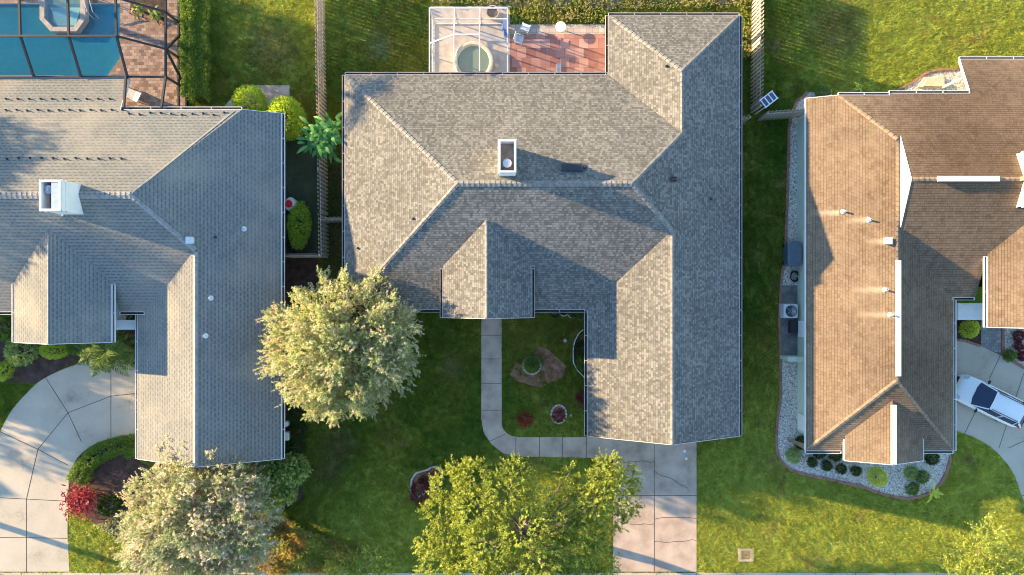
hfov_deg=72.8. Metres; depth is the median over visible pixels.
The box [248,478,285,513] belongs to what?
variegated shrub
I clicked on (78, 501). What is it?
shrub
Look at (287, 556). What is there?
ground cover
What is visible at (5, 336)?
shrub
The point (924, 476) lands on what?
shrub
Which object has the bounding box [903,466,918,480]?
shrub
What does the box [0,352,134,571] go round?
driveway
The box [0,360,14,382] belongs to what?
shrub
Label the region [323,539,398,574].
young tree
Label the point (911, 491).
shrub
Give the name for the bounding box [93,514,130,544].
flowering ground cover
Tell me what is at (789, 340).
concrete pad
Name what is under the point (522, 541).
oak tree
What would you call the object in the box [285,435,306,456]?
dark shrub
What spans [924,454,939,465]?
shrub
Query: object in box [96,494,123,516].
shrub
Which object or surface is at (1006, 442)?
driveway
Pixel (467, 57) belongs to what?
plunge tub
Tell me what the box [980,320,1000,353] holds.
walkway
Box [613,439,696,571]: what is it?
driveway
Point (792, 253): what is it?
wheeled bin
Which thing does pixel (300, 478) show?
variegated shrub
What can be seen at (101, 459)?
hedge
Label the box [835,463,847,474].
shrub
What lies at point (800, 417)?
panel door
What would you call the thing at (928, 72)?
brick edging
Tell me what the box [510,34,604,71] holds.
paver patio
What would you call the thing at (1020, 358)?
shrub
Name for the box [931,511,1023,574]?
young tree
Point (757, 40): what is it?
wooden fence
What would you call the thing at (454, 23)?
screen enclosure
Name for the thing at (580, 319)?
wall plant
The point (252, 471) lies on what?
variegated shrub
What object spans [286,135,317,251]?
side bed
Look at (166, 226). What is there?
ranch house
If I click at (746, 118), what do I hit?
wooden fence
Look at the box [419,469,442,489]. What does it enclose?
maroon plant
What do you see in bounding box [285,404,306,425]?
dark shrub
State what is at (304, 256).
wooden fence
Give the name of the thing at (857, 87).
yellow plant
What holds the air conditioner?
on the concrete pad at (789, 340)
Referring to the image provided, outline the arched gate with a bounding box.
[750,90,777,114]
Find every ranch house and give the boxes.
[0,75,285,466]
[342,13,741,444]
[787,56,1023,464]
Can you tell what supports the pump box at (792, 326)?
on the concrete pad at (789, 340)
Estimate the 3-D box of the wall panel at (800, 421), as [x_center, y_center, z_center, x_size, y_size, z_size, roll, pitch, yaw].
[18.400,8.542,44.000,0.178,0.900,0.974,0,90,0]
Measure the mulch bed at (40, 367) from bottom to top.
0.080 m
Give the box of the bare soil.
[432,0,741,8]
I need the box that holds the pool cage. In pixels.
[0,0,186,107]
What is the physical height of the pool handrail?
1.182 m
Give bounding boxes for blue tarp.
[502,20,508,37]
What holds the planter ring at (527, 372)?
on the mulch patch
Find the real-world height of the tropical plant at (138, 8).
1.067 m
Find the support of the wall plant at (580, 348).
on the wall bed at (575, 353)
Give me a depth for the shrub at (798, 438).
44.46 m
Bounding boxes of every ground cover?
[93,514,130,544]
[248,512,358,574]
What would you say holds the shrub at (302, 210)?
on the side bed at (301, 175)
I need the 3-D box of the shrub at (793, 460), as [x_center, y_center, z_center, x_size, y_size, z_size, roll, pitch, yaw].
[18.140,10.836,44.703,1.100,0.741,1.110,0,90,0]
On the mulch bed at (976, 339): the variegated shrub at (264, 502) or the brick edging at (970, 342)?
the brick edging at (970, 342)
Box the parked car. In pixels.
[956,374,1023,428]
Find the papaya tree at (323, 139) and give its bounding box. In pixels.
[295,112,341,162]
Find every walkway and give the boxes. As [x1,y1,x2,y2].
[481,319,612,457]
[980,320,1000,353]
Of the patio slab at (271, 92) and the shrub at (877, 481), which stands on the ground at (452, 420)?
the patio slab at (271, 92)
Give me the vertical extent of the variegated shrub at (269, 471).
2.546 m
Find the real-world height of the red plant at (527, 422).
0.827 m
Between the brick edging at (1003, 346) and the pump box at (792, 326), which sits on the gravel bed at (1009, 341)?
the brick edging at (1003, 346)
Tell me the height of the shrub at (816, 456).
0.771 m
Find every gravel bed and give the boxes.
[777,89,950,496]
[903,70,966,89]
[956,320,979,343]
[1005,328,1023,364]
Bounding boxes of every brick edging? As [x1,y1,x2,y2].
[775,91,952,499]
[896,67,960,89]
[956,338,980,346]
[1001,328,1023,368]
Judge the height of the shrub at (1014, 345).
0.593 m
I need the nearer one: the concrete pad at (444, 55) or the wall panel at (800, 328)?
the wall panel at (800, 328)
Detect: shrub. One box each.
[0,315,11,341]
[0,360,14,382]
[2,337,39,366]
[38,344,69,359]
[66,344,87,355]
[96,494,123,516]
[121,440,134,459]
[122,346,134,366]
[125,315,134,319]
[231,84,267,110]
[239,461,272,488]
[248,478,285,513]
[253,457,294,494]
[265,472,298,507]
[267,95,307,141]
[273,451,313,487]
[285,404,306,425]
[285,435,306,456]
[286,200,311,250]
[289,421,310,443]
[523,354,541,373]
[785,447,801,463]
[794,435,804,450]
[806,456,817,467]
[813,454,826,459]
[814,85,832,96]
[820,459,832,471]
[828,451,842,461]
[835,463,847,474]
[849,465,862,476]
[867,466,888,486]
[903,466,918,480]
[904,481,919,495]
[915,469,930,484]
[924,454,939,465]
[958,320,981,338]
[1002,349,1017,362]
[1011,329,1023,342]
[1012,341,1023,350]
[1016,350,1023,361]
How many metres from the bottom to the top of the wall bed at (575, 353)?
0.064 m
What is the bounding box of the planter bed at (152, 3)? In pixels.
[130,0,163,20]
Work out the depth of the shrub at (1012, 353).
44.62 m
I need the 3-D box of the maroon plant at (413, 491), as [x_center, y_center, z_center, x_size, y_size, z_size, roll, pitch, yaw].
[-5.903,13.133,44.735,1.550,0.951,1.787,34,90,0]
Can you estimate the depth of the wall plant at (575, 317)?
44.67 m
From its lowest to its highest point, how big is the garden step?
0.220 m
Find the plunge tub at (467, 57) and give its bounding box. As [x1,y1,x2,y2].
[455,41,492,71]
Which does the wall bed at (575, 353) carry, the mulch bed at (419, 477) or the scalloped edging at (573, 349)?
the scalloped edging at (573, 349)
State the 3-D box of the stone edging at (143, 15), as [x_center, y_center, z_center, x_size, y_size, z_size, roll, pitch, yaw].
[-23.626,-17.489,44.912,2.387,0.176,0.275,18,90,0]
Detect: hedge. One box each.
[66,433,134,485]
[178,0,212,103]
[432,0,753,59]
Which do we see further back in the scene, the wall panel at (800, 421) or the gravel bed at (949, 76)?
the gravel bed at (949, 76)
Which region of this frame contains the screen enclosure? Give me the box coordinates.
[429,7,507,71]
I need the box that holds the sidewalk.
[0,573,1023,574]
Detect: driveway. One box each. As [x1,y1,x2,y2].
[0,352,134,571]
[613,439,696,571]
[956,341,1023,501]
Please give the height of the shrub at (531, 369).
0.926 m
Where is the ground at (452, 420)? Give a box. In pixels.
[0,0,1023,572]
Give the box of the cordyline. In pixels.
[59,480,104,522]
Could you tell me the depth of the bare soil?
44.99 m
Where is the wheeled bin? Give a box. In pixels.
[782,241,801,265]
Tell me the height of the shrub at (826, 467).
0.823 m
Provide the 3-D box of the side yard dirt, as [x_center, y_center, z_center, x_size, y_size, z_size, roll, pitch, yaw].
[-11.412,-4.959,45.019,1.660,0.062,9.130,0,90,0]
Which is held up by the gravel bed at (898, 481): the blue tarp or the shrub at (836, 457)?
the shrub at (836, 457)
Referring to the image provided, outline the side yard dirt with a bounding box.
[323,144,341,280]
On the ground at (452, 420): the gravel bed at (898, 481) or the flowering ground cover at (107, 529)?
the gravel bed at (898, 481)
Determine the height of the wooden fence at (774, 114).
1.841 m
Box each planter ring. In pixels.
[522,356,540,374]
[550,404,566,423]
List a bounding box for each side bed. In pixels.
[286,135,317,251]
[286,252,317,447]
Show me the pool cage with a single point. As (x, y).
(167, 51)
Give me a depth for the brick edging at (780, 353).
44.90 m
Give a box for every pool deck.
[0,0,176,2]
[108,3,184,106]
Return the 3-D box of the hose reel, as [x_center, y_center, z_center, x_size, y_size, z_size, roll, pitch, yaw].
[18.262,-0.726,44.770,0.632,0.400,0.753,0,90,0]
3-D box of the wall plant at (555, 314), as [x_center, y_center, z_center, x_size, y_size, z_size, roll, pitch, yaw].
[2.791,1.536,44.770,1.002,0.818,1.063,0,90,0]
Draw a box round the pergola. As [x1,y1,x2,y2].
[941,71,963,88]
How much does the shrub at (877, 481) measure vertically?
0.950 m
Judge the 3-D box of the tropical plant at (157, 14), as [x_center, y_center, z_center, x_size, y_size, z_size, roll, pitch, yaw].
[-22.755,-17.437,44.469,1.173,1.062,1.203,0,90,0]
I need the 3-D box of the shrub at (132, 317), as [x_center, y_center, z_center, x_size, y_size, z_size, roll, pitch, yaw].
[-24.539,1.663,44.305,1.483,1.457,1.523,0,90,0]
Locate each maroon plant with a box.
[409,478,430,505]
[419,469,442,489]
[551,408,565,422]
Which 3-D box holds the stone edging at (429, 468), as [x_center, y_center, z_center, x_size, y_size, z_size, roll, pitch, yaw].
[-5.552,12.501,44.931,2.559,0.137,1.599,-28,90,0]
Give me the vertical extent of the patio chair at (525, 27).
0.930 m
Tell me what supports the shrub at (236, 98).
on the ground at (452, 420)
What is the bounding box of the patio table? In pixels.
[556,21,565,31]
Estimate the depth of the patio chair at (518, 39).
44.53 m
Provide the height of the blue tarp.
0.700 m
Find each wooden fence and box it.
[285,254,327,257]
[314,0,328,255]
[320,217,341,222]
[742,115,750,123]
[750,0,763,112]
[757,109,803,120]
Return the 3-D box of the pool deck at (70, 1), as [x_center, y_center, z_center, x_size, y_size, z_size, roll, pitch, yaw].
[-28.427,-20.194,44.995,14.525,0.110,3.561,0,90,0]
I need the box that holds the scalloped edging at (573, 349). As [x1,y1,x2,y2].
[573,329,583,376]
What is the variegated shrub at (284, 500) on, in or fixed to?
on the mulch bed at (300, 494)
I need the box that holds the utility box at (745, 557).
[738,548,753,561]
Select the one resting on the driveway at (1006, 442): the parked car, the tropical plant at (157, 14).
the parked car
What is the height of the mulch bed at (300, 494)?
0.080 m
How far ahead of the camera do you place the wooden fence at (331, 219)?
43.68 m
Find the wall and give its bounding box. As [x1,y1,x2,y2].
[780,355,803,361]
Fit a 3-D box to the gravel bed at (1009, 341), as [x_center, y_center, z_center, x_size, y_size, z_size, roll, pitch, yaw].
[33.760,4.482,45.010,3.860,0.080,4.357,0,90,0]
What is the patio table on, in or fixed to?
on the paver edge
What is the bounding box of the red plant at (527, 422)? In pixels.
[516,411,532,428]
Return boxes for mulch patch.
[510,346,565,386]
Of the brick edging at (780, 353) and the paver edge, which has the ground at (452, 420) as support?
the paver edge
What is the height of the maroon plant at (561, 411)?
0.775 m
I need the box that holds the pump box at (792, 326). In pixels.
[788,321,797,332]
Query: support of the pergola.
on the gravel bed at (949, 76)
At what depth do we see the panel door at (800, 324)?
43.89 m
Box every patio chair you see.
[513,31,523,44]
[520,22,530,33]
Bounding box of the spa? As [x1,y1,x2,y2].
[40,0,94,39]
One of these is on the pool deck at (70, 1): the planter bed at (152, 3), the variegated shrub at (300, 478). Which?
the planter bed at (152, 3)
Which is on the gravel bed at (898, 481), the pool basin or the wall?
the wall
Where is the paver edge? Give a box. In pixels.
[510,24,604,33]
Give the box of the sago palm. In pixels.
[73,330,134,376]
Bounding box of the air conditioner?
[779,304,797,317]
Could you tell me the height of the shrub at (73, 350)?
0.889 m
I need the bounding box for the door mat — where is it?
[556,64,560,71]
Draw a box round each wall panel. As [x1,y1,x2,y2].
[798,321,803,337]
[798,413,803,430]
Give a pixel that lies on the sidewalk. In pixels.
(556, 573)
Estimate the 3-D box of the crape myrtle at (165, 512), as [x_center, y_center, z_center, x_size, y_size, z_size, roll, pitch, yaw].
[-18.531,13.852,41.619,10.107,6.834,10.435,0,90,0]
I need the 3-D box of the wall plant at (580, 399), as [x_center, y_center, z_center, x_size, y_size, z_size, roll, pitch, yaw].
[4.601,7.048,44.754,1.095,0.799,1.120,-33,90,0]
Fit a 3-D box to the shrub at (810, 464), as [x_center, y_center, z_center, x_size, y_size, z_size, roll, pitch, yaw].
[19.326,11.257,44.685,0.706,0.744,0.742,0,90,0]
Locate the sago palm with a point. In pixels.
(101, 355)
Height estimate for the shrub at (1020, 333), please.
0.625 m
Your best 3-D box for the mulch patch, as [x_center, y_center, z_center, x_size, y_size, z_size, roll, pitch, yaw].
[1.705,5.388,45.014,3.273,0.072,2.570,-35,90,0]
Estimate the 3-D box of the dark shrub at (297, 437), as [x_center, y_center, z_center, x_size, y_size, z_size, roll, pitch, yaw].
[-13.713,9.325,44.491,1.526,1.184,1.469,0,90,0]
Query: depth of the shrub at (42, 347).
44.28 m
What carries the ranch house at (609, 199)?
on the ground at (452, 420)
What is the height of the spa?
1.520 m
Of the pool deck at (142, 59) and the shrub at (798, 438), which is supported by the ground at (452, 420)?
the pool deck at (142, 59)
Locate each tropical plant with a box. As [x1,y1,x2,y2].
[131,0,148,20]
[148,4,163,25]
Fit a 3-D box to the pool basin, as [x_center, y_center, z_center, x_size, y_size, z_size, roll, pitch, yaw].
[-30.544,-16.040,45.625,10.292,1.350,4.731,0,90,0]
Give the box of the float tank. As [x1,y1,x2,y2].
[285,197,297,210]
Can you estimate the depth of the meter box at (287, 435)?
43.95 m
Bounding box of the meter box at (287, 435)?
[285,431,290,440]
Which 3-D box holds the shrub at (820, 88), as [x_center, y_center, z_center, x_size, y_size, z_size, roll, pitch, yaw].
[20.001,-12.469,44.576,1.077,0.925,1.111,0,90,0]
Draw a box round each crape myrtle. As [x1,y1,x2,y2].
[109,434,286,574]
[254,264,425,428]
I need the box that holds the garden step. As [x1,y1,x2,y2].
[917,77,944,87]
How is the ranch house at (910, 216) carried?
on the ground at (452, 420)
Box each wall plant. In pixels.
[549,312,561,317]
[569,312,581,319]
[573,341,583,355]
[574,357,583,371]
[575,312,583,323]
[575,388,583,405]
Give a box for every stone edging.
[129,10,163,24]
[410,465,443,497]
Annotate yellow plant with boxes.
[853,82,861,91]
[926,481,943,502]
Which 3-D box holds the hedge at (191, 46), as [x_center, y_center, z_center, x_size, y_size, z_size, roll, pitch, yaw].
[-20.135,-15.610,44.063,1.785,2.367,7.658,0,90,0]
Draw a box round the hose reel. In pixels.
[790,270,799,281]
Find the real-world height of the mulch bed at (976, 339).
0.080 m
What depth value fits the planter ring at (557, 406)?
44.93 m
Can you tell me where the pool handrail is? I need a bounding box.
[84,0,100,20]
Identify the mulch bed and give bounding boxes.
[0,320,134,383]
[70,438,183,543]
[140,441,302,571]
[412,468,440,495]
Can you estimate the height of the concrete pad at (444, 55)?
0.100 m
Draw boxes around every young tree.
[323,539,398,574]
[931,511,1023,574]
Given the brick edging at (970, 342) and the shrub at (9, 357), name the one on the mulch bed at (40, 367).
the shrub at (9, 357)
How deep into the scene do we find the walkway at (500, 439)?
44.95 m
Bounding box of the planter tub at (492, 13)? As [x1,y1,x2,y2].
[486,5,498,17]
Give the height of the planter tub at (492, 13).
0.620 m
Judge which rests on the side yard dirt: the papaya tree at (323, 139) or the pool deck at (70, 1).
the papaya tree at (323, 139)
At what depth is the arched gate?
43.12 m
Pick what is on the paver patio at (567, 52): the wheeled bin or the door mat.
the door mat
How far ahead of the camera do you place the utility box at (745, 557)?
44.93 m
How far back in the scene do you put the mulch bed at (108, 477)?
44.97 m
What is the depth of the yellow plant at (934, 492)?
44.36 m
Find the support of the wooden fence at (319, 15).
on the ground at (452, 420)
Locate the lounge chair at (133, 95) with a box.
[126,88,140,101]
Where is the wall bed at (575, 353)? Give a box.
[555,312,583,375]
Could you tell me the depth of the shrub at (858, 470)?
44.60 m
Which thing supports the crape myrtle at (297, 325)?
on the ground at (452, 420)
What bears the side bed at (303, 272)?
on the ground at (452, 420)
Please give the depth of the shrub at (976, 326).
44.28 m
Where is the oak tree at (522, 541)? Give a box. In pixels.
[410,447,644,574]
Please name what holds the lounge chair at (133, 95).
on the pool deck at (142, 59)
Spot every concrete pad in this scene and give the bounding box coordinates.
[431,6,509,71]
[780,285,796,354]
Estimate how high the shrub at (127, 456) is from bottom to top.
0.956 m
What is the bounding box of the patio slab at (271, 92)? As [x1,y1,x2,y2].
[224,85,289,106]
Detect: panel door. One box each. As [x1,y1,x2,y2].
[799,323,802,335]
[799,415,802,428]
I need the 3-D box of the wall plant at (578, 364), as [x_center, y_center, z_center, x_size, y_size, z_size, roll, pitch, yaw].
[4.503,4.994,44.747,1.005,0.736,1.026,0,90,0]
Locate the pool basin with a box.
[0,3,119,74]
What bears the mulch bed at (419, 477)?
on the ground at (452, 420)
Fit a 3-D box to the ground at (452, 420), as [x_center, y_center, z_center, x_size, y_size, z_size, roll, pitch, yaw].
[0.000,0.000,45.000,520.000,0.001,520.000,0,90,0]
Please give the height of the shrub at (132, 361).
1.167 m
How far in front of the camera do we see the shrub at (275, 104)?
43.50 m

